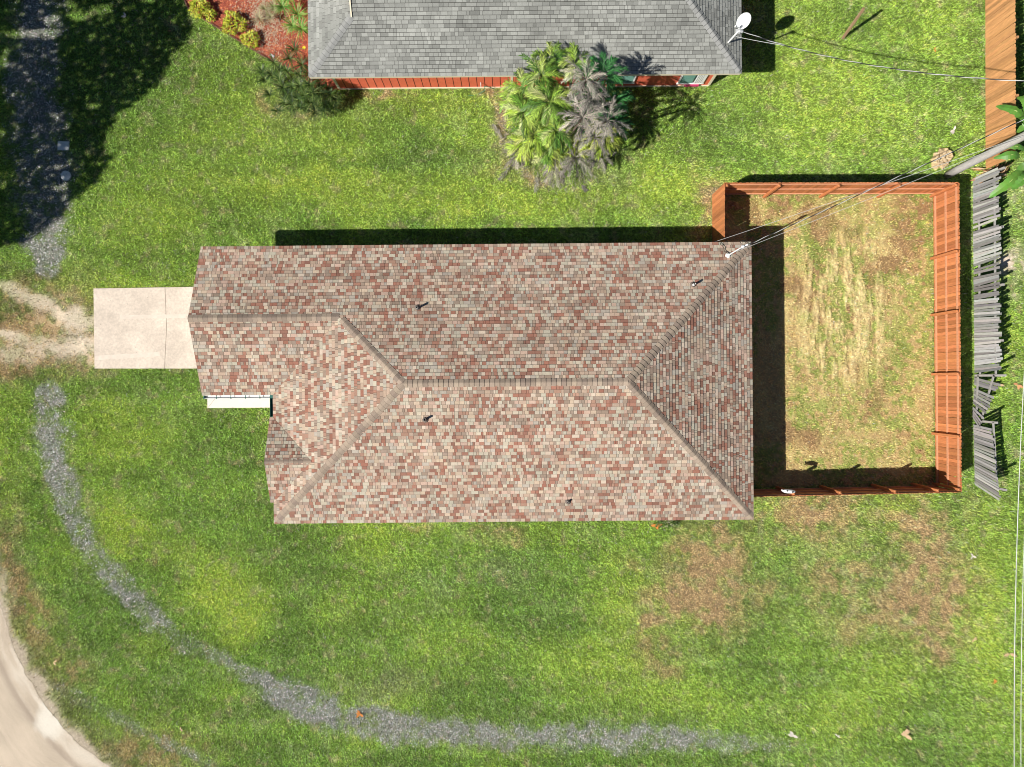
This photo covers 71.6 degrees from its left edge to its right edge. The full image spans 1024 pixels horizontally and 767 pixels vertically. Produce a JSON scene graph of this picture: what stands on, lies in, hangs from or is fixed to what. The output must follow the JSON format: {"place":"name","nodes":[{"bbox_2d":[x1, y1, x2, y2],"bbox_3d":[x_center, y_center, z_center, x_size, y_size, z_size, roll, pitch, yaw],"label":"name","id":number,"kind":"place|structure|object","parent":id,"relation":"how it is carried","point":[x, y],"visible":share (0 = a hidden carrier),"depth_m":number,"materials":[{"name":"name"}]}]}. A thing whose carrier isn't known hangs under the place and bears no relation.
{"place":"outdoors","nodes":[
{"label":"outdoors","id":0,"kind":"place"},
{"bbox_2d":[0,602,109,766],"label":"road","id":1,"kind":"structure","parent":0,"point":[33,732],"depth_m":30.99,"materials":[{"name":"beige concrete"}]},
{"bbox_2d":[94,287,196,368],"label":"driveway","id":2,"kind":"structure","parent":0,"point":[141,328],"depth_m":30.94,"materials":[{"name":"concrete"}]},
{"bbox_2d":[0,0,1023,766],"bbox_3d":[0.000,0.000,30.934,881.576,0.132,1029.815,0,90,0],"label":"ground","id":3,"kind":"structure","parent":0,"point":[70,348],"depth_m":31.00,"materials":[{"name":"green plant"}]},
{"bbox_2d":[57,141,69,149],"bbox_3d":[-19.574,-10.377,30.968,0.500,0.064,0.380,2,90,0],"label":"utility cover","id":4,"kind":"object","parent":3,"relation":"on","point":[62,145],"visible":1,"depth_m":30.94,"materials":[{"name":"plastic"}]},
{"bbox_2d":[61,171,70,180],"bbox_3d":[-19.465,-9.066,30.950,0.429,0.100,0.440,0,90,0],"label":"utility cover","id":5,"kind":"object","parent":3,"relation":"on","point":[65,177],"visible":1,"depth_m":30.93,"materials":[{"name":"plastic"}]},
{"bbox_2d":[207,398,269,407],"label":"walkway","id":6,"kind":"structure","parent":3,"relation":"on","point":[242,403],"depth_m":30.93,"materials":[{"name":"concrete"}]},
{"bbox_2d":[185,0,340,90],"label":"mulch bed","id":7,"kind":"object","parent":3,"relation":"on","point":[264,28],"visible":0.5,"depth_m":30.99,"materials":[{"name":"brown wood"}]},
{"bbox_2d":[188,0,212,18],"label":"leafy shrub","id":8,"kind":"object","parent":7,"relation":"on","point":[192,4],"visible":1,"depth_m":30.64,"materials":[{"name":"yellow plant"}]},
{"bbox_2d":[204,8,217,21],"bbox_3d":[-13.107,-15.984,30.812,0.690,0.393,0.599,0,90,0],"label":"leafy shrub","id":9,"kind":"object","parent":7,"relation":"on","point":[211,11],"visible":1,"depth_m":30.77,"materials":[{"name":"yellow plant"}]},
{"bbox_2d":[184,0,278,63],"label":"garden edging","id":10,"kind":"object","parent":7,"relation":"on","point":[230,35],"visible":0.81,"depth_m":30.92,"materials":[{"name":"brown wood"}]},
{"bbox_2d":[220,10,248,35],"bbox_3d":[-12.035,-15.643,30.668,1.221,0.683,1.100,0,90,0],"label":"leafy shrub","id":11,"kind":"object","parent":7,"relation":"on","point":[227,21],"visible":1,"depth_m":30.63,"materials":[{"name":"yellow plant"}]},
{"bbox_2d":[239,29,260,47],"bbox_3d":[-11.331,-14.903,30.710,0.860,0.599,0.809,-26,90,0],"label":"leafy shrub","id":12,"kind":"object","parent":7,"relation":"on","point":[245,36],"visible":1,"depth_m":30.71,"materials":[{"name":"yellow plant"}]},
{"bbox_2d":[250,0,278,26],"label":"ornamental grass","id":13,"kind":"object","parent":7,"relation":"on","point":[260,16],"depth_m":30.65,"materials":[{"name":"beige plant"}]},
{"bbox_2d":[270,0,295,17],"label":"spiky plant","id":14,"kind":"object","parent":7,"relation":"on","point":[282,3],"visible":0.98,"depth_m":30.15,"materials":[{"name":"green plant"}]},
{"bbox_2d":[281,0,307,41],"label":"spiky plant","id":15,"kind":"object","parent":7,"relation":"on","point":[296,13],"visible":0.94,"depth_m":30.04,"materials":[{"name":"green plant"}]},
{"bbox_2d":[252,39,345,120],"bbox_3d":[-9.144,-12.577,29.915,3.281,2.197,3.643,-29,90,0],"label":"spiky plant","id":16,"kind":"object","parent":7,"relation":"on","point":[309,92],"visible":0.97,"depth_m":29.75,"materials":[{"name":"green plant"}]},
{"bbox_2d":[1,0,806,766],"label":"gravel","id":17,"kind":"structure","parent":3,"relation":"on","point":[393,718],"depth_m":30.98,"materials":[{"name":"grey gravel"}]},
{"bbox_2d":[187,242,753,523],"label":"house","id":18,"kind":"structure","parent":3,"relation":"on","point":[504,382],"depth_m":27.62,"materials":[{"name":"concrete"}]},
{"bbox_2d":[720,240,749,257],"bbox_3d":[8.636,-5.400,27.451,0.480,1.940,0.771,-18,90,0],"label":"service mast","id":19,"kind":"object","parent":18,"relation":"attached to","point":[727,255],"visible":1,"depth_m":27.09,"materials":[{"name":"silver metal"}]},
{"bbox_2d":[750,119,1023,243],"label":"power cable","id":20,"kind":"object","parent":19,"relation":"attached to","point":[890,180],"visible":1,"depth_m":24.59,"materials":[{"name":"black rubber"}]},
{"bbox_2d":[491,123,503,139],"bbox_3d":[-0.592,-10.917,30.862,0.288,0.100,0.964,-36,90,0],"label":"dead frond","id":21,"kind":"object","parent":3,"relation":"on","point":[498,129],"visible":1,"depth_m":30.87,"materials":[{"name":"beige plant"}]},
{"bbox_2d":[498,165,511,179],"bbox_3d":[-0.287,-9.144,30.867,0.991,0.117,0.324,-39,90,0],"label":"dead frond","id":22,"kind":"object","parent":3,"relation":"on","point":[504,173],"visible":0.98,"depth_m":30.87,"materials":[{"name":"brown plant"}]},
{"bbox_2d":[308,0,741,89],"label":"house","id":23,"kind":"structure","parent":3,"relation":"on","point":[408,44],"depth_m":27.99,"materials":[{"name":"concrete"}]},
{"bbox_2d":[605,76,635,83],"bbox_3d":[4.639,-12.940,29.820,1.260,1.540,0.058,0,90,0],"label":"window","id":24,"kind":"structure","parent":23,"relation":"in","point":[628,79],"depth_m":30.25,"materials":[{"name":"teal glass"}]},
{"bbox_2d":[676,75,707,84],"bbox_3d":[7.688,-12.967,29.870,1.160,1.640,0.058,0,90,0],"label":"window","id":25,"kind":"structure","parent":23,"relation":"in","point":[684,79],"depth_m":30.24,"materials":[{"name":"teal glass"}]},
{"bbox_2d":[728,29,742,42],"bbox_3d":[8.669,-13.526,27.647,0.397,1.247,0.212,15,90,0],"label":"service mast","id":26,"kind":"object","parent":23,"relation":"attached to","point":[737,32],"visible":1,"depth_m":27.27,"materials":[{"name":"white metal"}]},
{"bbox_2d":[743,31,1023,81],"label":"power cable","id":27,"kind":"object","parent":26,"relation":"attached to","point":[882,66],"visible":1,"depth_m":25.80,"materials":[{"name":"black rubber"}]},
{"bbox_2d":[734,12,750,33],"bbox_3d":[9.044,-14.127,28.018,0.488,0.815,0.711,25,90,0],"label":"satellite dish","id":28,"kind":"object","parent":23,"relation":"attached to","point":[743,21],"visible":0.98,"depth_m":27.93,"materials":[{"name":"paint"}]},
{"bbox_2d":[533,172,539,193],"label":"dead frond","id":29,"kind":"object","parent":3,"relation":"on","point":[536,183],"visible":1,"depth_m":30.86,"materials":[{"name":"beige plant"}]},
{"bbox_2d":[491,88,604,201],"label":"palm litter","id":30,"kind":"object","parent":3,"relation":"on","point":[534,166],"visible":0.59,"depth_m":30.94,"materials":[{"name":"brown plant"}]},
{"bbox_2d":[496,41,636,187],"bbox_3d":[2.029,-10.760,28.149,5.694,5.804,4.693,24,90,0],"label":"palm clump","id":31,"kind":"object","parent":3,"relation":"on","point":[554,112],"visible":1,"depth_m":27.58,"materials":[{"name":"green plant"}]},
{"bbox_2d":[580,183,587,192],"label":"dead frond","id":32,"kind":"object","parent":3,"relation":"on","point":[584,189],"visible":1,"depth_m":30.89,"materials":[{"name":"brown plant"}]},
{"bbox_2d":[655,520,679,527],"bbox_3d":[6.749,6.040,30.791,1.084,0.444,0.550,0,90,0],"label":"leafy shrub","id":33,"kind":"object","parent":3,"relation":"on","point":[670,524],"visible":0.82,"depth_m":30.75,"materials":[{"name":"green plant"}]},
{"bbox_2d":[788,731,797,737],"bbox_3d":[12.242,15.355,30.928,0.452,0.043,0.221,40,90,0],"label":"paper scrap","id":34,"kind":"object","parent":3,"relation":"on","point":[791,734],"visible":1,"depth_m":30.92,"materials":[{"name":"white paper"}]},
{"bbox_2d":[712,182,961,496],"bbox_3d":[13.617,-1.798,30.025,9.770,1.950,12.979,0,90,0],"label":"wood fence","id":35,"kind":"object","parent":3,"relation":"on","point":[946,243],"visible":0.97,"depth_m":30.00,"materials":[{"name":"brown wood"}]},
{"bbox_2d":[781,489,795,492],"bbox_3d":[11.315,4.411,29.062,0.608,0.235,0.170,4,90,0],"label":"fence ornament","id":36,"kind":"object","parent":35,"relation":"attached to","point":[788,491],"visible":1,"depth_m":28.98,"materials":[{"name":"white paint"}]},
{"bbox_2d":[841,7,864,38],"bbox_3d":[14.430,-15.224,30.036,0.096,1.943,0.395,-4,90,0],"label":"wooden post","id":37,"kind":"object","parent":3,"relation":"on","point":[853,22],"visible":1,"depth_m":29.94,"materials":[{"name":"brown wood"}]},
{"bbox_2d":[901,729,911,739],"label":"leaf clump","id":38,"kind":"object","parent":3,"relation":"on","point":[906,732],"visible":1,"depth_m":30.86,"materials":[{"name":"beige plant"}]},
{"bbox_2d":[930,148,952,169],"bbox_3d":[18.706,-9.752,30.809,0.879,0.382,1.065,15,90,0],"label":"tree stump","id":39,"kind":"object","parent":3,"relation":"on","point":[941,152],"visible":0.92,"depth_m":30.72,"materials":[{"name":"beige wood"}]},
{"bbox_2d":[944,132,1023,178],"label":"utility pole","id":40,"kind":"object","parent":3,"relation":"on","point":[967,164],"visible":0.97,"depth_m":28.46,"materials":[{"name":"grey wood"}]},
{"bbox_2d":[715,136,1021,241],"bbox_3d":[13.251,-7.330,27.300,12.217,2.915,0.014,-18,90,0],"label":"phone cable","id":41,"kind":"object","parent":40,"relation":"attached to","point":[878,186],"visible":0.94,"depth_m":27.40,"materials":[{"name":"rubber"}]},
{"bbox_2d":[738,137,1021,250],"bbox_3d":[13.866,-7.138,26.727,11.184,1.269,0.014,-21,90,0],"label":"phone cable","id":42,"kind":"object","parent":40,"relation":"attached to","point":[880,194],"visible":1,"depth_m":27.04,"materials":[{"name":"rubber"}]},
{"bbox_2d":[1014,381,1023,766],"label":"overhead cable","id":43,"kind":"object","parent":40,"relation":"attached to","point":[1016,576],"visible":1,"depth_m":26.61,"materials":[{"name":"metal"}]},
{"bbox_2d":[1021,553,1023,689],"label":"overhead cable","id":44,"kind":"object","parent":40,"relation":"attached to","point":[1022,619],"visible":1,"depth_m":26.63,"materials":[{"name":"metal"}]},
{"bbox_2d":[972,167,1006,499],"bbox_3d":[20.159,-2.066,30.050,0.311,1.903,13.797,0,90,0],"label":"old fence","id":45,"kind":"object","parent":3,"relation":"on","point":[982,481],"visible":0.99,"depth_m":30.15,"materials":[{"name":"grey wood"}]},
{"bbox_2d":[970,162,1012,183],"bbox_3d":[20.769,-9.201,30.713,1.885,0.781,0.813,-19,90,0],"label":"dead leaf pile","id":46,"kind":"object","parent":3,"relation":"on","point":[1002,171],"visible":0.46,"depth_m":30.57,"materials":[{"name":"brown plant"}]},
{"bbox_2d":[985,0,1018,168],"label":"tall fence","id":47,"kind":"object","parent":3,"relation":"on","point":[1000,16],"visible":0.84,"depth_m":30.08,"materials":[{"name":"brown wood"}]},
{"bbox_2d":[989,144,1023,197],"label":"banana plant","id":48,"kind":"object","parent":3,"relation":"on","point":[1015,180],"visible":0.87,"depth_m":28.63,"materials":[{"name":"green plant"}]},
{"bbox_2d":[996,96,1023,134],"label":"banana plant","id":49,"kind":"object","parent":3,"relation":"on","point":[1017,112],"visible":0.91,"depth_m":28.42,"materials":[{"name":"green plant"}]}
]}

